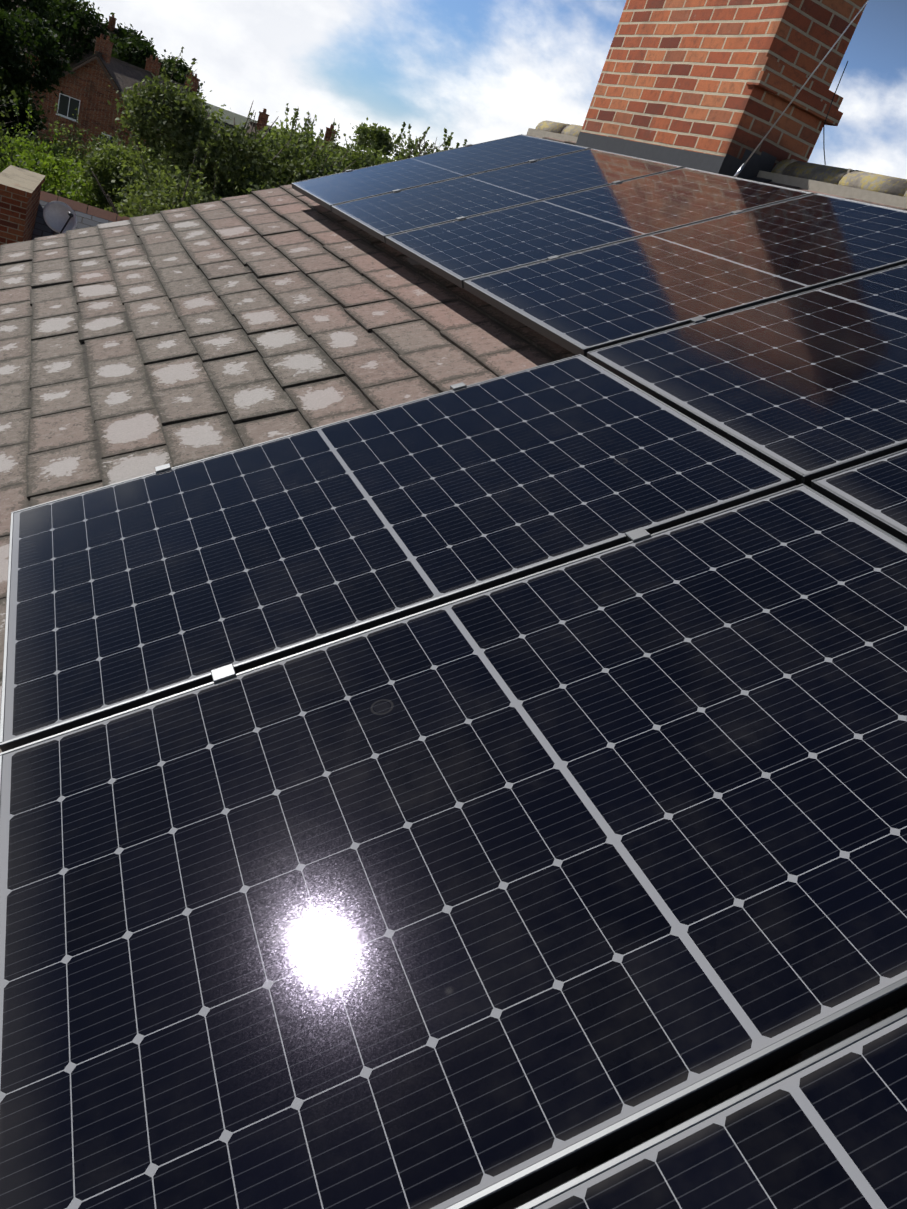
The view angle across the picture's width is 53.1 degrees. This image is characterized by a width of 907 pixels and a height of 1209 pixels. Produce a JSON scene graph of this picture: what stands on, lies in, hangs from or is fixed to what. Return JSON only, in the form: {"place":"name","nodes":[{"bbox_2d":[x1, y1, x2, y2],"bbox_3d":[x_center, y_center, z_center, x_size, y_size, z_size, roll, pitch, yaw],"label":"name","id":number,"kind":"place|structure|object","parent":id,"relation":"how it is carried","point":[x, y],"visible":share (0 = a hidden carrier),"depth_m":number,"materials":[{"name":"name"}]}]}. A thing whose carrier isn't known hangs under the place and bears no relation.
{"place":"outdoors","nodes":[
{"label":"outdoors","id":0,"kind":"place"},
{"bbox_2d":[0,0,118,66],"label":"tree","id":1,"kind":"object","parent":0,"point":[90,52],"depth_m":91.46,"materials":[{"name":"green plant"}]},
{"bbox_2d":[108,15,116,31],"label":"house chimney","id":2,"kind":"object","parent":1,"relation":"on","point":[112,23],"visible":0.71,"depth_m":93.74,"materials":[{"name":"red brick"}]},
{"bbox_2d":[31,198,116,239],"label":"roof","id":3,"kind":"structure","parent":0,"point":[43,229],"depth_m":14.36,"materials":[{"name":"grey tile"}]},
{"bbox_2d":[40,191,129,221],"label":"neighbour ridge","id":4,"kind":"structure","parent":0,"point":[82,207],"depth_m":14.67,"materials":[{"name":"brown tile"}]},
{"bbox_2d":[4,102,281,171],"bbox_3d":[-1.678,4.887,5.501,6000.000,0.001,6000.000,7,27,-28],"label":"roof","id":5,"kind":"structure","parent":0,"point":[239,119],"depth_m":955.77,"materials":[{"name":"grey tile"}]},
{"bbox_2d":[0,165,45,244],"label":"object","id":6,"kind":"structure","parent":5,"relation":"on","point":[20,190],"depth_m":12.38,"materials":[{"name":"red brick"}]},
{"bbox_2d":[53,211,72,234],"bbox_3d":[-6.113,-5.633,13.963,0.150,1.001,1.104,2,29,-36],"label":"dish mount","id":7,"kind":"object","parent":6,"relation":"on","point":[70,214],"visible":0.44,"depth_m":13.54,"materials":[{"name":"metal"}]},
{"bbox_2d":[43,201,76,233],"bbox_3d":[-5.949,-5.855,13.726,0.508,0.431,0.209,-6,34,-46],"label":"satellite dish","id":8,"kind":"object","parent":7,"relation":"attached to","point":[56,216],"visible":0.92,"depth_m":13.71,"materials":[{"name":"grey metal"}]},
{"bbox_2d":[0,77,47,171],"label":"bush","id":9,"kind":"object","parent":5,"relation":"on","point":[12,148],"visible":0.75,"depth_m":16.41,"materials":[{"name":"green plant"}]},
{"bbox_2d":[20,52,46,110],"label":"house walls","id":10,"kind":"structure","parent":5,"relation":"on","point":[36,99],"depth_m":90.91,"materials":[{"name":"red brick"}]},
{"bbox_2d":[0,4,74,144],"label":"tree","id":11,"kind":"object","parent":5,"relation":"on","point":[42,40],"depth_m":26.75,"materials":[{"name":"green plant"}]},
{"bbox_2d":[0,0,78,112],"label":"tree","id":12,"kind":"object","parent":5,"relation":"on","point":[9,5],"depth_m":31.93,"materials":[{"name":"green plant"}]},
{"bbox_2d":[19,102,89,181],"bbox_3d":[-10.792,-11.270,27.743,6.863,6.417,6.203,7,27,-28],"label":"bush","id":13,"kind":"object","parent":5,"relation":"on","point":[66,147],"depth_m":26.11,"materials":[{"name":"green plant"}]},
{"bbox_2d":[0,98,116,207],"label":"bush","id":14,"kind":"object","parent":5,"relation":"on","point":[50,159],"visible":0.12,"depth_m":19.69,"materials":[{"name":"green plant"}]},
{"bbox_2d":[15,101,54,177],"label":"plant stems","id":15,"kind":"object","parent":14,"relation":"attached to","point":[27,139],"visible":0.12,"depth_m":20.16,"materials":[{"name":"green plant"}]},
{"bbox_2d":[0,107,143,182],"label":"bush","id":16,"kind":"object","parent":5,"relation":"on","point":[93,146],"depth_m":25.71,"materials":[{"name":"green plant"}]},
{"bbox_2d":[1,111,118,175],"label":"plant stems","id":17,"kind":"object","parent":16,"relation":"attached to","point":[51,148],"visible":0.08,"depth_m":26.00,"materials":[{"name":"green plant"}]},
{"bbox_2d":[7,136,156,210],"bbox_3d":[-8.657,-8.015,21.145,5.327,5.790,5.941,7,27,-28],"label":"bush","id":18,"kind":"object","parent":5,"relation":"on","point":[81,186],"depth_m":19.71,"materials":[{"name":"green plant"}]},
{"bbox_2d":[13,0,156,63],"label":"tree","id":19,"kind":"object","parent":5,"relation":"on","point":[85,18],"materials":[{"name":"green plant"}]},
{"bbox_2d":[35,57,166,161],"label":"house walls","id":20,"kind":"structure","parent":5,"relation":"on","point":[87,84],"depth_m":62.94,"materials":[{"name":"red brick"}]},
{"bbox_2d":[56,93,117,144],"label":"house window frames","id":21,"kind":"structure","parent":20,"relation":"in","point":[67,117],"depth_m":63.14,"materials":[{"name":"white plastic"}]},
{"bbox_2d":[58,94,116,145],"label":"window","id":22,"kind":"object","parent":21,"relation":"in","point":[64,104],"visible":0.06,"depth_m":63.09,"materials":[{"name":"glass"}]},
{"bbox_2d":[34,51,216,133],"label":"house roof","id":23,"kind":"structure","parent":20,"relation":"on","point":[123,74],"depth_m":64.30,"materials":[{"name":"grey tile"}]},
{"bbox_2d":[34,55,130,113],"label":"house trim","id":24,"kind":"structure","parent":23,"relation":"attached to","point":[101,65],"depth_m":61.72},
{"bbox_2d":[93,34,204,99],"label":"tree","id":25,"kind":"object","parent":5,"relation":"on","point":[135,53],"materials":[{"name":"green plant"}]},
{"bbox_2d":[75,135,230,213],"bbox_3d":[-6.979,-7.494,20.808,3.703,6.182,4.355,7,27,-28],"label":"bush","id":26,"kind":"object","parent":5,"relation":"on","point":[96,165],"visible":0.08,"depth_m":19.11,"materials":[{"name":"green plant"}]},
{"bbox_2d":[91,125,237,217],"bbox_3d":[-4.956,-5.491,17.709,6.090,6.461,6.256,7,27,-28],"label":"shrub","id":27,"kind":"object","parent":5,"relation":"on","point":[163,196],"depth_m":15.94,"materials":[{"name":"green plant"}]},
{"bbox_2d":[108,130,216,214],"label":"shrub shoots","id":28,"kind":"object","parent":27,"relation":"attached to","point":[188,177],"visible":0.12,"depth_m":15.61,"materials":[{"name":"green plant"}]},
{"bbox_2d":[101,147,297,216],"bbox_3d":[-4.274,-5.671,18.639,6.149,6.460,6.677,7,27,-28],"label":"shrub","id":29,"kind":"object","parent":5,"relation":"on","point":[266,185],"depth_m":17.61,"materials":[{"name":"green plant"}]},
{"bbox_2d":[150,154,296,202],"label":"shrub shoots","id":30,"kind":"object","parent":29,"relation":"attached to","point":[200,194],"visible":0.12,"depth_m":17.69,"materials":[{"name":"green plant"}]},
{"bbox_2d":[136,112,291,208],"bbox_3d":[-3.827,-6.254,19.794,6.595,6.822,6.671,7,27,-28],"label":"shrub","id":31,"kind":"object","parent":5,"relation":"on","point":[230,192],"depth_m":17.41,"materials":[{"name":"green plant"}]},
{"bbox_2d":[107,47,341,209],"bbox_3d":[-5.159,-7.015,19.255,5.107,7.714,4.703,7,27,-28],"label":"tree","id":32,"kind":"object","parent":5,"relation":"on","point":[186,111],"depth_m":16.91,"materials":[{"name":"green plant"}]},
{"bbox_2d":[163,50,321,166],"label":"plant stems","id":33,"kind":"object","parent":32,"relation":"attached to","point":[249,116],"visible":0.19,"depth_m":17.06,"materials":[{"name":"green plant"}]},
{"bbox_2d":[155,102,342,200],"bbox_3d":[-5.006,-7.477,20.659,4.384,7.514,5.384,7,27,-28],"label":"bush","id":34,"kind":"object","parent":5,"relation":"on","point":[280,139],"depth_m":19.74,"materials":[{"name":"green plant"}]},
{"bbox_2d":[285,105,323,159],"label":"plant stems","id":35,"kind":"object","parent":34,"relation":"attached to","point":[305,128],"visible":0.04,"depth_m":19.89,"materials":[{"name":"green plant"}]},
{"bbox_2d":[260,108,417,171],"bbox_3d":[-3.355,-8.618,24.222,5.198,7.704,4.682,7,27,-28],"label":"bush","id":36,"kind":"object","parent":5,"relation":"on","point":[363,159],"depth_m":22.28,"materials":[{"name":"green plant"}]},
{"bbox_2d":[319,121,359,171],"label":"bush","id":37,"kind":"object","parent":5,"relation":"on","point":[337,143],"depth_m":24.51,"materials":[{"name":"green plant"}]},
{"bbox_2d":[331,118,357,151],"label":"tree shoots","id":38,"kind":"object","parent":37,"relation":"attached to","point":[336,137],"visible":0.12,"depth_m":24.54,"materials":[{"name":"green plant"}]},
{"bbox_2d":[349,117,467,160],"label":"bush","id":39,"kind":"object","parent":5,"relation":"on","point":[379,136],"depth_m":40.28,"materials":[{"name":"green plant"}]},
{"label":"house","id":40,"kind":"structure","parent":5,"relation":"on"},
{"bbox_2d":[581,0,866,168],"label":"chimney","id":41,"kind":"object","parent":40,"relation":"on","point":[722,78],"visible":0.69,"depth_m":5.18,"materials":[{"name":"brick"}]},
{"bbox_2d":[733,0,868,176],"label":"cable","id":42,"kind":"object","parent":41,"relation":"attached to","point":[786,108],"visible":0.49,"depth_m":4.88,"materials":[{"name":"black plastic"}]},
{"bbox_2d":[823,61,847,164],"bbox_3d":[2.171,-2.777,5.141,0.175,0.492,0.011,5,27,-31],"label":"cable","id":43,"kind":"object","parent":41,"relation":"attached to","point":[828,112],"visible":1,"depth_m":5.12,"materials":[{"name":"black rubber"}]},
{"bbox_2d":[94,33,199,94],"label":"house chimney","id":44,"kind":"object","parent":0,"point":[103,46],"visible":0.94,"depth_m":69.24,"materials":[{"name":"red brick"}]},
{"bbox_2d":[214,119,240,131],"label":"house wall","id":45,"kind":"structure","parent":0,"point":[225,124],"depth_m":90.44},
{"bbox_2d":[245,121,272,159],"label":"house roof","id":46,"kind":"structure","parent":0,"point":[250,125],"depth_m":67.86,"materials":[{"name":"grey tile"}]},
{"bbox_2d":[257,108,268,130],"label":"house chimney","id":47,"kind":"object","parent":46,"relation":"on","point":[262,119],"visible":0.46,"depth_m":67.65,"materials":[{"name":"red brick"}]},
{"bbox_2d":[323,124,336,147],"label":"house chimney","id":48,"kind":"object","parent":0,"point":[328,134],"visible":0.31,"depth_m":63.49,"materials":[{"name":"red brick"}]},
{"bbox_2d":[310,137,355,171],"bbox_3d":[-4.007,-7.687,22.418,4.923,7.121,4.427,7,27,-28],"label":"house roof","id":49,"kind":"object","parent":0,"point":[340,162],"depth_m":20.25,"materials":[{"name":"grey"}]},
{"bbox_2d":[0,135,906,1208],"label":"glass panel","id":50,"kind":"object","parent":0,"point":[448,905],"visible":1,"depth_m":1.48,"materials":[{"name":"glass"}]},
{"bbox_2d":[77,0,906,178],"label":"sky","id":51,"kind":"structure","parent":0,"point":[479,71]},
{"label":"panel","id":52,"kind":"object","parent":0,"visible":0},
{"bbox_2d":[0,134,906,1208],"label":"panel frames","id":53,"kind":"structure","parent":52,"relation":"on","point":[504,1190],"depth_m":1.81,"materials":[{"name":"silver metal"}]},
{"bbox_3d":[0.823,-0.041,2.115,4.432,2.357,12.700,7,27,-28],"label":"underlay","id":54,"kind":"object","parent":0,"visible":0},
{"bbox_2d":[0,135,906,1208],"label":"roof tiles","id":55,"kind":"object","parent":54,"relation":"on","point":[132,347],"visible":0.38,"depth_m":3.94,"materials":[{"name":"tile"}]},
{"bbox_2d":[155,144,743,683],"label":"panel clamps","id":56,"kind":"object","parent":55,"relation":"on","point":[229,672],"visible":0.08,"depth_m":1.97,"materials":[{"name":"metal"}]},
{"bbox_2d":[576,132,776,182],"bbox_3d":[1.380,-2.828,5.851,0.710,0.349,1.950,7,27,-28],"label":"lead flashing","id":57,"kind":"object","parent":55,"relation":"on","point":[728,165],"visible":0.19,"depth_m":5.36,"materials":[{"name":"grey metal"}]},
{"bbox_2d":[527,124,906,208],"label":"ridge mortar","id":58,"kind":"object","parent":55,"relation":"on","point":[854,193],"visible":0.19,"depth_m":4.76,"materials":[{"name":"grey concrete"}]},
{"bbox_2d":[535,120,906,196],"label":"ridge tiles","id":59,"kind":"object","parent":55,"relation":"on","point":[880,183],"visible":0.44,"depth_m":4.84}
]}

